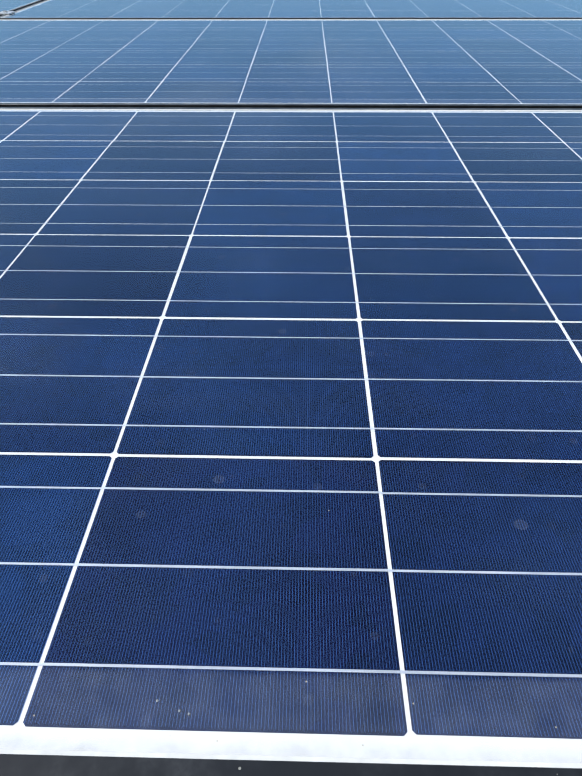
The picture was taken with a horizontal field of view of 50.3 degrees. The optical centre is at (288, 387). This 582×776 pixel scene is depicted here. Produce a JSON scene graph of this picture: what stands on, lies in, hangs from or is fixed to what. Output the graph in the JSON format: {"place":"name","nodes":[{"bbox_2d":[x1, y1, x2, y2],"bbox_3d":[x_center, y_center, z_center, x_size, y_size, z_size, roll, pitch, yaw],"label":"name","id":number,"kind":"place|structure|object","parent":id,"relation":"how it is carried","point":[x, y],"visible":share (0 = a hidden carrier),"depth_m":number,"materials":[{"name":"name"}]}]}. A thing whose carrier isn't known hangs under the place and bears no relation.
{"place":"outdoors","nodes":[
{"label":"outdoors","id":0,"kind":"place"},
{"label":"roof","id":1,"kind":"structure","parent":0,"visible":0},
{"bbox_2d":[0,11,14,14],"bbox_3d":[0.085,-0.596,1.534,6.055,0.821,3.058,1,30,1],"label":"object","id":2,"kind":"object","parent":1,"relation":"on","point":[6,12],"visible":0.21,"depth_m":1.91,"materials":[{"name":"metal"}]},
{"bbox_2d":[0,0,43,15],"bbox_3d":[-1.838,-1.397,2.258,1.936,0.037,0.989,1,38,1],"label":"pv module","id":3,"kind":"object","parent":2,"relation":"in","point":[10,5],"visible":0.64,"depth_m":2.10,"materials":[{"name":"blue glass"}]},
{"bbox_2d":[0,107,581,775],"bbox_3d":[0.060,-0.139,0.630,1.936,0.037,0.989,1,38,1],"label":"solar panel","id":4,"kind":"object","parent":2,"relation":"in","point":[290,441],"visible":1,"depth_m":0.38,"materials":[{"name":"blue glass"}]},
{"bbox_2d":[0,19,581,107],"bbox_3d":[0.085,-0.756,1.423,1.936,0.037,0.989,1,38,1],"label":"solar panel","id":5,"kind":"object","parent":2,"relation":"in","point":[371,63],"visible":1,"depth_m":1.30,"materials":[{"name":"blue glass"}]},
{"bbox_2d":[0,0,581,18],"bbox_3d":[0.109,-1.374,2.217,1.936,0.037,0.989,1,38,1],"label":"solar panel","id":6,"kind":"object","parent":2,"relation":"in","point":[308,9],"visible":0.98,"depth_m":1.97,"materials":[{"name":"blue glass"}]}
]}

